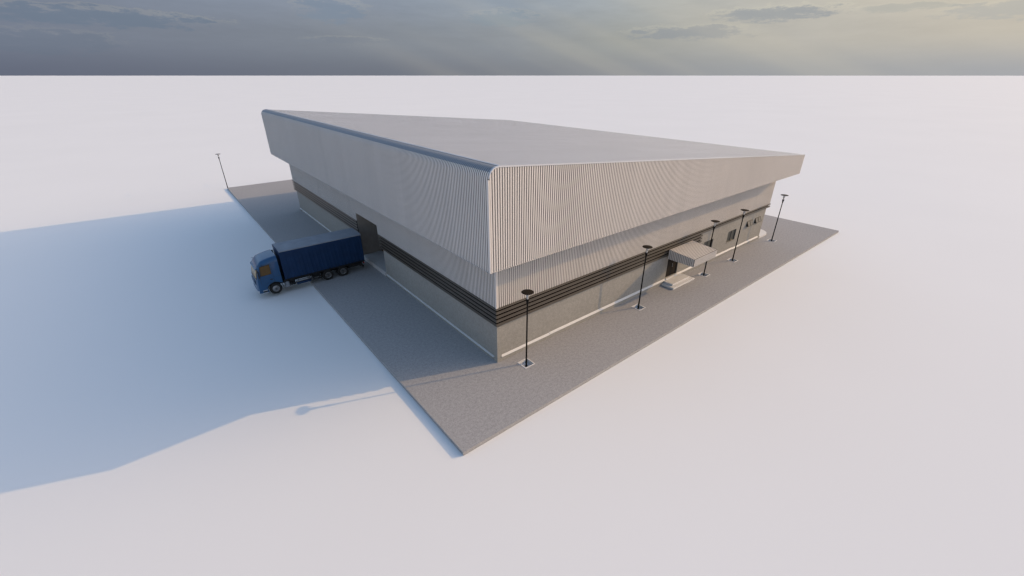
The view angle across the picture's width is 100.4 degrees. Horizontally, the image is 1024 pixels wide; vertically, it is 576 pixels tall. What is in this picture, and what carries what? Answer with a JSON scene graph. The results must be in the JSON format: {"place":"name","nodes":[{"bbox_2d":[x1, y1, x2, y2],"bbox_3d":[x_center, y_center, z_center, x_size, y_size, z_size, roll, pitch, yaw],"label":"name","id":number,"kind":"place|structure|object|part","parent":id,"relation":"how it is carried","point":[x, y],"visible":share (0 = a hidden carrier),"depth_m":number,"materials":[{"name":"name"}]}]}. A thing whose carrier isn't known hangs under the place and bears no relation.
{"place":"outdoors","nodes":[
{"label":"outdoors","id":0,"kind":"place"},
{"bbox_2d":[0,76,1023,575],"bbox_3d":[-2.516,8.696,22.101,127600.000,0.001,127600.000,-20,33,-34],"label":"ground","id":1,"kind":"structure","parent":0,"point":[180,394],"depth_m":27.83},
{"bbox_2d":[521,289,533,366],"bbox_3d":[0.967,2.757,27.658,0.777,5.672,0.777,-20,33,-34],"label":"street lamp","id":2,"kind":"object","parent":1,"relation":"on","point":[527,292],"visible":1,"depth_m":26.99,"materials":[{"name":"black metal"}]},
{"bbox_2d":[637,245,652,309],"bbox_3d":[10.600,-0.713,34.623,0.777,5.672,0.777,-20,33,-34],"label":"street lamp","id":3,"kind":"object","parent":1,"relation":"on","point":[647,247],"visible":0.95,"depth_m":34.04,"materials":[{"name":"black metal"}]},
{"bbox_2d":[703,220,719,275],"bbox_3d":[18.730,-3.642,40.501,0.777,5.672,0.777,-20,33,-34],"label":"street lamp","id":4,"kind":"object","parent":1,"relation":"on","point":[715,222],"visible":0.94,"depth_m":39.72,"materials":[{"name":"black metal"}]},
{"bbox_2d":[0,0,1023,75],"label":"sky","id":5,"kind":"structure","parent":0,"point":[38,37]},
{"bbox_2d":[227,179,838,455],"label":"pavement","id":6,"kind":"structure","parent":0,"point":[466,395],"depth_m":32.26,"materials":[{"name":"grey asphalt"}]},
{"bbox_2d":[215,154,227,187],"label":"street lamp","id":7,"kind":"object","parent":6,"relation":"on","point":[222,169],"visible":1,"depth_m":72.22,"materials":[{"name":"black metal"}]},
{"bbox_2d":[250,228,364,293],"bbox_3d":[-19.014,-2.590,39.907,9.597,3.837,2.935,-20,33,-34],"label":"truck","id":8,"kind":"object","parent":6,"relation":"on","point":[301,260],"visible":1,"depth_m":38.76,"materials":[{"name":"blue paint"}]},
{"bbox_3d":[-21.257,-1.490,36.645,0.916,0.951,0.038,-20,33,-34],"label":"side window","id":9,"kind":"part","parent":8,"relation":"part of","materials":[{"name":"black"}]},
{"bbox_2d":[517,358,534,368],"bbox_3d":[0.967,5.178,28.865,0.870,0.260,0.870,-20,33,-34],"label":"kerb frame","id":10,"kind":"object","parent":6,"relation":"on","point":[529,361],"visible":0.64,"depth_m":29.01,"materials":[{"name":"grey concrete"}]},
{"bbox_2d":[261,109,804,362],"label":"warehouse","id":11,"kind":"structure","parent":6,"relation":"on","point":[565,224],"depth_m":31.84,"materials":[{"name":"metal"}]},
{"bbox_2d":[665,259,677,276],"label":"entrance door","id":12,"kind":"structure","parent":11,"relation":"in","point":[672,265],"depth_m":40.01,"materials":[{"name":"brown"}]},
{"bbox_2d":[704,239,712,246],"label":"window","id":13,"kind":"structure","parent":11,"relation":"in","point":[707,243],"depth_m":43.10,"materials":[{"name":"grey glass"}]},
{"bbox_2d":[726,229,735,242],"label":"window","id":14,"kind":"structure","parent":11,"relation":"in","point":[731,234],"depth_m":45.96,"materials":[{"name":"grey glass"}]},
{"bbox_2d":[746,219,753,226],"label":"window","id":15,"kind":"structure","parent":11,"relation":"in","point":[749,223],"depth_m":47.42,"materials":[{"name":"black glass"}]},
{"bbox_2d":[754,216,761,222],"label":"window","id":16,"kind":"structure","parent":11,"relation":"in","point":[758,219],"depth_m":48.56,"materials":[{"name":"black glass"}]},
{"bbox_2d":[631,304,645,310],"bbox_3d":[10.600,1.708,35.829,0.870,0.260,0.870,-20,33,-34],"label":"kerb frame","id":17,"kind":"object","parent":6,"relation":"on","point":[640,306],"visible":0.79,"depth_m":36.00,"materials":[{"name":"grey concrete"}]},
{"bbox_2d":[661,273,693,289],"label":"entrance steps","id":18,"kind":"structure","parent":6,"relation":"on","point":[674,281],"depth_m":39.71,"materials":[{"name":"beige concrete"}]},
{"bbox_2d":[698,272,709,276],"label":"kerb frame","id":19,"kind":"object","parent":6,"relation":"on","point":[705,274],"visible":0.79,"depth_m":41.84,"materials":[{"name":"grey concrete"}]},
{"bbox_2d":[732,209,748,260],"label":"street lamp","id":20,"kind":"object","parent":6,"relation":"on","point":[744,211],"visible":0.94,"depth_m":43.22,"materials":[{"name":"black metal"}]},
{"bbox_2d":[759,229,765,237],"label":"rounded step","id":21,"kind":"object","parent":6,"relation":"on","point":[762,233],"visible":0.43,"depth_m":52.03,"materials":[{"name":"beige concrete"}]},
{"bbox_2d":[771,194,788,240],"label":"street lamp","id":22,"kind":"object","parent":6,"relation":"on","point":[784,195],"visible":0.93,"depth_m":48.54,"materials":[{"name":"black metal"}]}
]}

